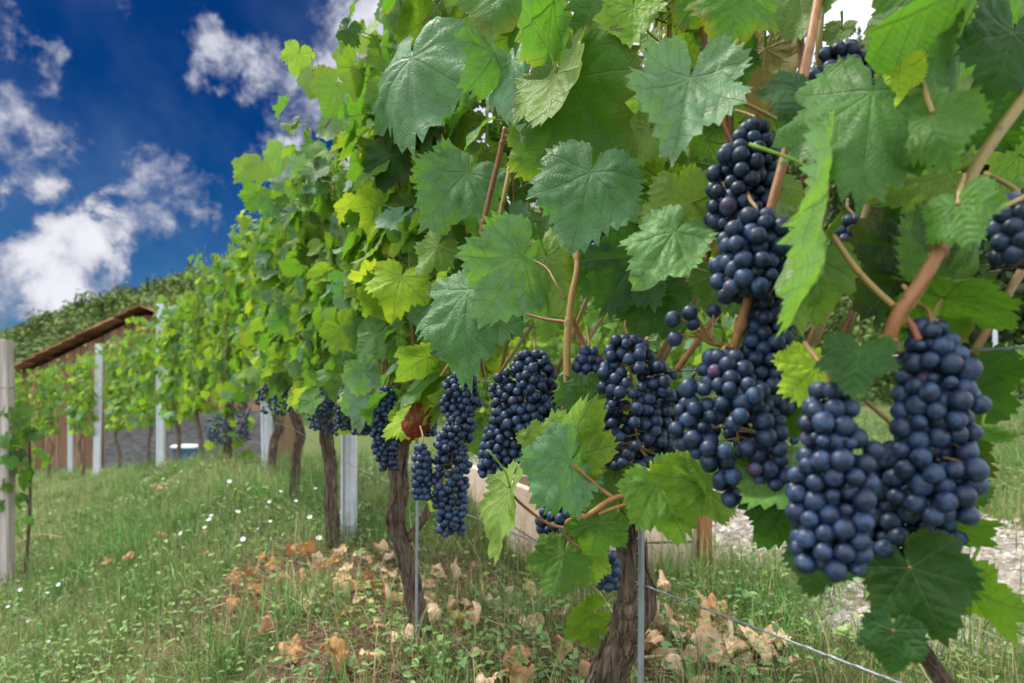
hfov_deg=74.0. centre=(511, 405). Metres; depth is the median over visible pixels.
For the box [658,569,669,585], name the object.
fallen leaf
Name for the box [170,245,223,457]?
grapevine
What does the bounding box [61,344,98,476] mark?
grapevine
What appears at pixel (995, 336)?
trellis post
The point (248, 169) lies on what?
grapevine
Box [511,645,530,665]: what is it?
fallen leaf
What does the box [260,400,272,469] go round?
trellis post
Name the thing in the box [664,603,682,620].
fallen leaf
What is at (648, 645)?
fallen leaf
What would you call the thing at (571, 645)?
fallen leaf
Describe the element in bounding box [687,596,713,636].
fallen leaf
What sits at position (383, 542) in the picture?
fallen leaf
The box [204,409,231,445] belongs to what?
grape bunch
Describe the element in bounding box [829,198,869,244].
grape bunch
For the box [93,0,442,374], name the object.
trellis wire
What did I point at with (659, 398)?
grape bunch
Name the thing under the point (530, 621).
fallen leaf
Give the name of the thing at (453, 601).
fallen leaf
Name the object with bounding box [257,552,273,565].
fallen leaf
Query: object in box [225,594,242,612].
fallen leaf
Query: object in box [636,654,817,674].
dead stick
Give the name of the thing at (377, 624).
fallen leaf
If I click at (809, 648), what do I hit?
trellis wire
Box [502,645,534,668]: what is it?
fallen leaf
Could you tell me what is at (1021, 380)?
grapevine
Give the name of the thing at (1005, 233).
grape bunch
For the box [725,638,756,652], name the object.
fallen leaf
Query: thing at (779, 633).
fallen leaf
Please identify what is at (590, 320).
grapevine
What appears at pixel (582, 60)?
grapevine
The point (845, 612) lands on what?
gravel
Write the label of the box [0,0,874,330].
sky
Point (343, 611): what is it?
fallen leaf
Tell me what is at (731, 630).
fallen leaf
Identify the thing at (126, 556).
fallen leaf
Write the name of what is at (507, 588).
fallen leaf
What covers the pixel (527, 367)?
grape bunch
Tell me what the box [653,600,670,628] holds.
fallen leaf
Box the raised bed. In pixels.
[463,465,711,572]
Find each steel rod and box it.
[342,362,344,543]
[415,332,418,653]
[636,380,643,682]
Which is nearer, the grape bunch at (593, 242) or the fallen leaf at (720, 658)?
the grape bunch at (593, 242)
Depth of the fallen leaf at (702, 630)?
1.61 m
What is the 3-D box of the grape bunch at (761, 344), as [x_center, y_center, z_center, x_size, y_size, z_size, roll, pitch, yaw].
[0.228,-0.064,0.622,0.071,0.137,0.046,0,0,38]
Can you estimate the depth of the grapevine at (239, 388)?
4.37 m
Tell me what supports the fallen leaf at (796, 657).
on the ground at (366, 440)
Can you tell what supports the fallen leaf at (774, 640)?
on the ground at (366, 440)
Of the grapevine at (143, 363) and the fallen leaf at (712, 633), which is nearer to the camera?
the fallen leaf at (712, 633)
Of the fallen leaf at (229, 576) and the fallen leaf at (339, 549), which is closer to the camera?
the fallen leaf at (229, 576)
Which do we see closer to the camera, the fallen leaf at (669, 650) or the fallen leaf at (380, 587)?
the fallen leaf at (669, 650)
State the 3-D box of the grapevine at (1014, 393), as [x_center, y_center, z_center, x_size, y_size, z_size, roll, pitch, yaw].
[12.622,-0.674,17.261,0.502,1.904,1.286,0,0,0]
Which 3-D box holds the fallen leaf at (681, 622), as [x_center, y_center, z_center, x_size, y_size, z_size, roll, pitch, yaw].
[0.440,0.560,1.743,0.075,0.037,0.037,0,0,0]
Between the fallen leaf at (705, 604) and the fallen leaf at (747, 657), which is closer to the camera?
the fallen leaf at (747, 657)
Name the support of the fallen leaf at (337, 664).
on the ground at (366, 440)
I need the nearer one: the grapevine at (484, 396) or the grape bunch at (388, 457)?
the grape bunch at (388, 457)
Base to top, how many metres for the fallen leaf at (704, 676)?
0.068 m
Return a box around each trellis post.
[67,406,72,471]
[93,344,102,473]
[156,303,165,467]
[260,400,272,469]
[341,156,356,539]
[992,329,997,346]
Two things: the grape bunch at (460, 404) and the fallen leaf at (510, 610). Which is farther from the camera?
the fallen leaf at (510, 610)
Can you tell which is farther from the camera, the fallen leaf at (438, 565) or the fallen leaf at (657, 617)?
the fallen leaf at (438, 565)
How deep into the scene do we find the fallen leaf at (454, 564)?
2.14 m
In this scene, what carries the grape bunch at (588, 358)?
hanging from the grapevine at (582, 60)
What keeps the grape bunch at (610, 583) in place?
hanging from the grapevine at (582, 60)
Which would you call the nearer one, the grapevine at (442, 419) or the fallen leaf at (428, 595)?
the fallen leaf at (428, 595)
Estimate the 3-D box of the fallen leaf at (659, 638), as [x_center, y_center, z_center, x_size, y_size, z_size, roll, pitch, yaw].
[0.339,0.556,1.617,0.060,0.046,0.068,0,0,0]
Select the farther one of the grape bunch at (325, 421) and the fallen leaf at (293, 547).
the fallen leaf at (293, 547)
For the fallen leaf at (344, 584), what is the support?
on the ground at (366, 440)
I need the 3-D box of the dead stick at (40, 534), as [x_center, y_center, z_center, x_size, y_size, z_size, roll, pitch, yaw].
[-3.477,0.992,5.045,0.721,0.127,0.086,0,0,33]
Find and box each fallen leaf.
[102,557,115,564]
[122,552,133,561]
[156,532,170,541]
[222,578,242,588]
[225,568,244,583]
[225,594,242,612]
[227,573,241,579]
[242,567,257,576]
[247,579,264,595]
[249,598,259,609]
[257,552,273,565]
[258,614,282,632]
[264,556,284,570]
[271,568,290,587]
[279,633,304,663]
[286,542,302,556]
[286,544,300,553]
[290,568,308,582]
[295,540,315,556]
[300,589,325,613]
[305,551,325,561]
[312,558,322,571]
[317,554,340,570]
[320,636,348,662]
[331,544,344,555]
[331,562,352,577]
[332,571,354,597]
[332,653,353,675]
[335,605,364,619]
[352,575,369,590]
[352,590,373,608]
[357,648,381,664]
[360,570,372,580]
[361,553,376,564]
[362,618,385,630]
[366,563,383,571]
[369,569,389,595]
[374,539,392,552]
[382,551,393,561]
[382,566,397,577]
[385,583,403,601]
[390,623,413,645]
[399,570,424,592]
[404,597,433,603]
[424,576,442,588]
[424,590,435,600]
[426,603,444,623]
[430,563,450,578]
[446,604,469,633]
[448,594,472,611]
[451,558,466,578]
[464,601,480,625]
[467,646,496,658]
[472,560,483,567]
[476,672,503,682]
[484,593,506,608]
[492,607,518,614]
[492,661,527,680]
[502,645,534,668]
[504,586,521,597]
[505,660,534,682]
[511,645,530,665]
[519,613,544,636]
[523,579,541,595]
[548,634,581,660]
[551,607,566,623]
[556,643,574,662]
[578,658,590,676]
[644,630,651,639]
[644,630,658,650]
[644,630,664,646]
[648,646,676,665]
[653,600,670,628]
[653,650,685,675]
[657,579,669,591]
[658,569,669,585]
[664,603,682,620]
[670,617,689,638]
[675,615,696,625]
[680,644,702,662]
[685,618,698,632]
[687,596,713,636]
[688,670,718,682]
[691,625,722,661]
[694,589,703,613]
[699,626,705,634]
[706,636,731,661]
[707,593,726,615]
[707,649,734,665]
[712,619,727,633]
[716,611,738,624]
[720,619,733,643]
[721,648,750,665]
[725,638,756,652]
[727,635,750,657]
[738,624,785,643]
[746,636,780,661]
[757,632,782,649]
[766,617,784,627]
[776,629,805,646]
[785,655,810,665]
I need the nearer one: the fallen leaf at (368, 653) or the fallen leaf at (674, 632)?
the fallen leaf at (368, 653)
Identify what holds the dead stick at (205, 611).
on the ground at (366, 440)
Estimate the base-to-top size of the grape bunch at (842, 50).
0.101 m
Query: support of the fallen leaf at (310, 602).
on the ground at (366, 440)
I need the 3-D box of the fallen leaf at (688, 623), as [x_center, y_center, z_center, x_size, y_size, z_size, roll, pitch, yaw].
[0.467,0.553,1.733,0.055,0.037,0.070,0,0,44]
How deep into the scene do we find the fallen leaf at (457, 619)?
1.76 m
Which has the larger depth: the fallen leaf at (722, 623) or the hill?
the hill
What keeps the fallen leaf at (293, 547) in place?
on the ground at (366, 440)
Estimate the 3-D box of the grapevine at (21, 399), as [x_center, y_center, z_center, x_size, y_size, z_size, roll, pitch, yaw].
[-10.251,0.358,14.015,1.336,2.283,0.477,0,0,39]
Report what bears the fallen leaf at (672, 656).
on the ground at (366, 440)
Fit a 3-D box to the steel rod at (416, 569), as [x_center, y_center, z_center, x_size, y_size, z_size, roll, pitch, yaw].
[-0.229,0.156,1.622,0.012,1.074,0.011,0,0,0]
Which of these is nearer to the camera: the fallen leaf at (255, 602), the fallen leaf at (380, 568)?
the fallen leaf at (255, 602)
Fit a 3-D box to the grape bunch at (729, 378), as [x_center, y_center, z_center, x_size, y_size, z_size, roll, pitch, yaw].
[0.193,-0.003,0.598,0.112,0.183,0.093,0,0,0]
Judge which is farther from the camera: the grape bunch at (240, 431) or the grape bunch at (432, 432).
the grape bunch at (240, 431)
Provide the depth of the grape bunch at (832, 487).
0.45 m
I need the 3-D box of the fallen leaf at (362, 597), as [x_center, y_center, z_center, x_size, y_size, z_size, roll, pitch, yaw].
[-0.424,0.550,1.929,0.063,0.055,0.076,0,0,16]
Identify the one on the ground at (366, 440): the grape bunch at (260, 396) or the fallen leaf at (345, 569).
the fallen leaf at (345, 569)
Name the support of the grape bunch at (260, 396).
hanging from the grapevine at (248, 169)
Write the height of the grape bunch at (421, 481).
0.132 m
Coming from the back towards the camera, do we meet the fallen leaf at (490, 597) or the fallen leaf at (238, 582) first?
the fallen leaf at (238, 582)
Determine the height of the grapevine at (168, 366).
2.033 m
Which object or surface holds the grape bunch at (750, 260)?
attached to the grapevine at (920, 122)
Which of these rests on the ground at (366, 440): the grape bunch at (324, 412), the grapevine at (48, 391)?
the grapevine at (48, 391)
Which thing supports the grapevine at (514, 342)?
on the ground at (366, 440)
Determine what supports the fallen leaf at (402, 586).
on the ground at (366, 440)
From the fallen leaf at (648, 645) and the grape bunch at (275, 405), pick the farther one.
the grape bunch at (275, 405)
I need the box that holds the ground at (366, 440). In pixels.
[0,394,1023,682]
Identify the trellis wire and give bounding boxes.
[92,345,1023,423]
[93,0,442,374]
[98,34,769,400]
[194,418,901,682]
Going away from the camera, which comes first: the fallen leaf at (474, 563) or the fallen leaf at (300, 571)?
the fallen leaf at (300, 571)
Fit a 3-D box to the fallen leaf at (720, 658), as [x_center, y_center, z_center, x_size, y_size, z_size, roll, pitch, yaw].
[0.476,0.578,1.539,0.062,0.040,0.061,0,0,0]
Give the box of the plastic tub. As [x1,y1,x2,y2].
[170,444,197,459]
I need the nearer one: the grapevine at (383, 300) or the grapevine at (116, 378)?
the grapevine at (383, 300)
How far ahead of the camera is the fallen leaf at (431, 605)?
1.79 m
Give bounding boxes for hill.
[34,172,1023,425]
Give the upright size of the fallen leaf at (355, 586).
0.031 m
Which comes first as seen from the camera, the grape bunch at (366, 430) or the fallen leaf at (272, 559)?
the grape bunch at (366, 430)
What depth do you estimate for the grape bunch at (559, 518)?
0.85 m
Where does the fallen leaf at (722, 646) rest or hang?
on the ground at (366, 440)
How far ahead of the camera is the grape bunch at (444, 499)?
1.20 m
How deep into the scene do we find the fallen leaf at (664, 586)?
2.08 m
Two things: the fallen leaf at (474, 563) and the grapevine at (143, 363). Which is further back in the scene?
the grapevine at (143, 363)
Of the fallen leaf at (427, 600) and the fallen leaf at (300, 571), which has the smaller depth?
the fallen leaf at (427, 600)
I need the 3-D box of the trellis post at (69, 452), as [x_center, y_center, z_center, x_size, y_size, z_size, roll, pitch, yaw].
[-8.983,0.815,13.803,0.099,1.630,0.054,0,0,0]
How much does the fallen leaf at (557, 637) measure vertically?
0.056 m
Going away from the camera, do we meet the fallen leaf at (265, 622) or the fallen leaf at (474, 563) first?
the fallen leaf at (265, 622)
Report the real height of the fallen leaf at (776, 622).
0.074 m
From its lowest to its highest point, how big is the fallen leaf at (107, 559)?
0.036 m
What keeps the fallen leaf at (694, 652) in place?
on the ground at (366, 440)
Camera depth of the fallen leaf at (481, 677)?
1.40 m
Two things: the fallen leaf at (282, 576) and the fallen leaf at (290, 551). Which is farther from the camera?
the fallen leaf at (290, 551)
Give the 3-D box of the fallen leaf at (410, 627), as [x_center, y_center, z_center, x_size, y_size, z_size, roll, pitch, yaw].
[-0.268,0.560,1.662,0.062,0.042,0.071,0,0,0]
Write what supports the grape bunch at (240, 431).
hanging from the grapevine at (239, 388)
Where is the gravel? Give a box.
[372,455,1023,655]
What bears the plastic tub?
on the ground at (366, 440)
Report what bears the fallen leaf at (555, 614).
on the ground at (366, 440)
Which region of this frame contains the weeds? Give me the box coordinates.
[0,406,1023,682]
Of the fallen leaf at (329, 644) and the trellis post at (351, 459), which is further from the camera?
the trellis post at (351, 459)
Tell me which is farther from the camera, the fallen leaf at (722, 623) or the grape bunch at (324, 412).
the grape bunch at (324, 412)
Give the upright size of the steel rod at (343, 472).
1.050 m
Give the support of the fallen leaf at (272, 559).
on the ground at (366, 440)
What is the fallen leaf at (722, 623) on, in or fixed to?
on the ground at (366, 440)
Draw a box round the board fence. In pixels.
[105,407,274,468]
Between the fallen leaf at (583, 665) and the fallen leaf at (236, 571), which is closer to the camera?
the fallen leaf at (583, 665)
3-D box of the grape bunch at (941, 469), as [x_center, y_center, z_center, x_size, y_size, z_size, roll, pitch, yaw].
[0.299,-0.005,0.474,0.060,0.174,0.066,0,0,40]
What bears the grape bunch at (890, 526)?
attached to the grapevine at (920, 122)
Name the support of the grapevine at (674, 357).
on the ground at (366, 440)
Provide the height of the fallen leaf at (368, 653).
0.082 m
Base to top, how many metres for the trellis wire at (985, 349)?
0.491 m
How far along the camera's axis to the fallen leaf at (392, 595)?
1.84 m
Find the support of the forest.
on the hill
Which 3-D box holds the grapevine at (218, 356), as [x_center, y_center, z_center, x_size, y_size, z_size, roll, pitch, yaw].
[-2.315,-0.379,5.572,0.471,2.106,1.226,0,0,-28]
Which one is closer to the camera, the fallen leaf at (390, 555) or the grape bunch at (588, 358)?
the grape bunch at (588, 358)
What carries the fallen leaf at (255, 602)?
on the ground at (366, 440)
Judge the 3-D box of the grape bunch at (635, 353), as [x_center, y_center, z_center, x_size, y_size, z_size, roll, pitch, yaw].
[0.150,-0.019,0.804,0.100,0.193,0.103,0,0,44]
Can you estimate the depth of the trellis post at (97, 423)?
10.98 m
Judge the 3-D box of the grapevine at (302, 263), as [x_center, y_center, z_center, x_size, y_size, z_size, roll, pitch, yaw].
[-0.663,-0.283,2.635,0.526,1.860,1.250,0,0,-32]
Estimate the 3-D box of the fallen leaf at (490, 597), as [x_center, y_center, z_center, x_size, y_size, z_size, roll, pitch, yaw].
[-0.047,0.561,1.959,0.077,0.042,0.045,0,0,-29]
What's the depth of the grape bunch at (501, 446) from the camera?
0.98 m
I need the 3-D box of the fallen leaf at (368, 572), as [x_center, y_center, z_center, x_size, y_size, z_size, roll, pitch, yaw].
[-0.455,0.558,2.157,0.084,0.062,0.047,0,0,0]
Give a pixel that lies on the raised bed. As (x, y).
(523, 495)
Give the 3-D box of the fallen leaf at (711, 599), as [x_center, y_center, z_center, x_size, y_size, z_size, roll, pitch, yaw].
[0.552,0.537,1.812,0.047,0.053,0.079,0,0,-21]
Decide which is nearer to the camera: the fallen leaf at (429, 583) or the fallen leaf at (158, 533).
the fallen leaf at (429, 583)
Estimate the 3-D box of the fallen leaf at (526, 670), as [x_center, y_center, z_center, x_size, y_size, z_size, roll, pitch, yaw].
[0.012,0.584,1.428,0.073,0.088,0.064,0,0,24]
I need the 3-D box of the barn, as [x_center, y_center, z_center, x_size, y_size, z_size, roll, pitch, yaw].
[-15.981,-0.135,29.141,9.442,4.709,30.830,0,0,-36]
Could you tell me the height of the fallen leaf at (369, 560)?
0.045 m
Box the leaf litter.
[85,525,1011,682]
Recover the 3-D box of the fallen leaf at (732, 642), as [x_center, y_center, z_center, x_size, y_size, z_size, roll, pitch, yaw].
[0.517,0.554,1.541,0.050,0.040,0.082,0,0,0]
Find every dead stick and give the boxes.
[16,534,61,542]
[197,601,239,614]
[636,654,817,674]
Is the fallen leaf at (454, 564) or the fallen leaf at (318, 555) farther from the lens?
the fallen leaf at (318, 555)
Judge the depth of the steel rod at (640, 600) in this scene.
0.88 m
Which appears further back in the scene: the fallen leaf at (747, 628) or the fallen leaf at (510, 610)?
the fallen leaf at (510, 610)
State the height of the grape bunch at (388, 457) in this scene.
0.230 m
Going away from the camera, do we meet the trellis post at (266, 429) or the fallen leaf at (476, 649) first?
the fallen leaf at (476, 649)
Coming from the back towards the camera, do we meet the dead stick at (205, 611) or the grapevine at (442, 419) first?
the grapevine at (442, 419)
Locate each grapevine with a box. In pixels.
[0,395,51,574]
[14,368,33,435]
[26,359,68,477]
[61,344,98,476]
[98,331,137,467]
[121,316,170,468]
[149,291,193,462]
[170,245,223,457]
[194,225,255,463]
[223,180,283,474]
[231,149,335,500]
[249,95,376,554]
[280,0,563,645]
[410,0,1023,682]
[440,416,445,423]
[476,375,493,414]
[488,319,540,406]
[516,0,1023,682]
[525,302,588,410]
[579,295,647,382]
[649,256,737,382]
[1005,342,1023,396]
[1010,336,1023,389]
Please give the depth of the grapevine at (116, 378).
9.60 m
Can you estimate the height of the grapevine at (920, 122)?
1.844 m
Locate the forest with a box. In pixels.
[0,23,1023,413]
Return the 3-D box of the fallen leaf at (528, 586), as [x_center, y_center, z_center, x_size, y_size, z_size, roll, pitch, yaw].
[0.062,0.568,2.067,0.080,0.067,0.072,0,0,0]
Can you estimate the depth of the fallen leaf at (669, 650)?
1.58 m
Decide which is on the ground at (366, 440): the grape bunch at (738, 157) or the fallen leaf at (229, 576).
the fallen leaf at (229, 576)
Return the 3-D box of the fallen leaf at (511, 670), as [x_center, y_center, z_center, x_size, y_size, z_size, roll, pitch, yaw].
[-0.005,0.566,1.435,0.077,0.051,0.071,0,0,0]
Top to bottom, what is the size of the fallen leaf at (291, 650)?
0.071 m
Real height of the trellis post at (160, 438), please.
2.272 m
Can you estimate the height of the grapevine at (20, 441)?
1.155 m
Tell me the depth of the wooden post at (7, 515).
3.97 m
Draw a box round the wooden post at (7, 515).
[0,340,14,584]
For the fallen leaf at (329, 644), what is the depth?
1.50 m
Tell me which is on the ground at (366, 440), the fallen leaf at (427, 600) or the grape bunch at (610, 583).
the fallen leaf at (427, 600)
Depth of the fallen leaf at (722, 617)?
1.76 m
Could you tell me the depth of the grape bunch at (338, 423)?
2.09 m
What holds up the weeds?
on the ground at (366, 440)
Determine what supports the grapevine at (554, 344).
on the ground at (366, 440)
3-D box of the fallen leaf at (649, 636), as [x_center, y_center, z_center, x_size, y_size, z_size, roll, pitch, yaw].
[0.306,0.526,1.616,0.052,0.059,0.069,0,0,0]
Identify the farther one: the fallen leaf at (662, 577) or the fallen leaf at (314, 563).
the fallen leaf at (314, 563)
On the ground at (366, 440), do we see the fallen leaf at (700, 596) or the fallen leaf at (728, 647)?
the fallen leaf at (700, 596)
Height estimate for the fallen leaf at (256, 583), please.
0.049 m
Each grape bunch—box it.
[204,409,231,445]
[234,402,250,441]
[253,377,272,414]
[272,389,290,416]
[307,391,329,430]
[321,399,338,437]
[333,383,351,430]
[349,417,371,435]
[370,375,401,471]
[411,425,432,500]
[417,400,437,436]
[430,413,472,537]
[439,372,482,443]
[477,404,530,477]
[488,331,559,431]
[535,505,572,548]
[572,325,603,393]
[589,232,605,244]
[596,550,621,591]
[597,319,682,471]
[643,374,674,455]
[665,303,798,508]
[704,109,780,237]
[708,190,793,304]
[740,298,797,407]
[785,341,884,581]
[797,39,875,85]
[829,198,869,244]
[865,400,968,559]
[885,284,991,526]
[983,171,1023,269]
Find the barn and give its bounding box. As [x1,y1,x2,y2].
[14,305,302,468]
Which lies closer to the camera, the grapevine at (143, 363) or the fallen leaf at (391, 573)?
the fallen leaf at (391, 573)

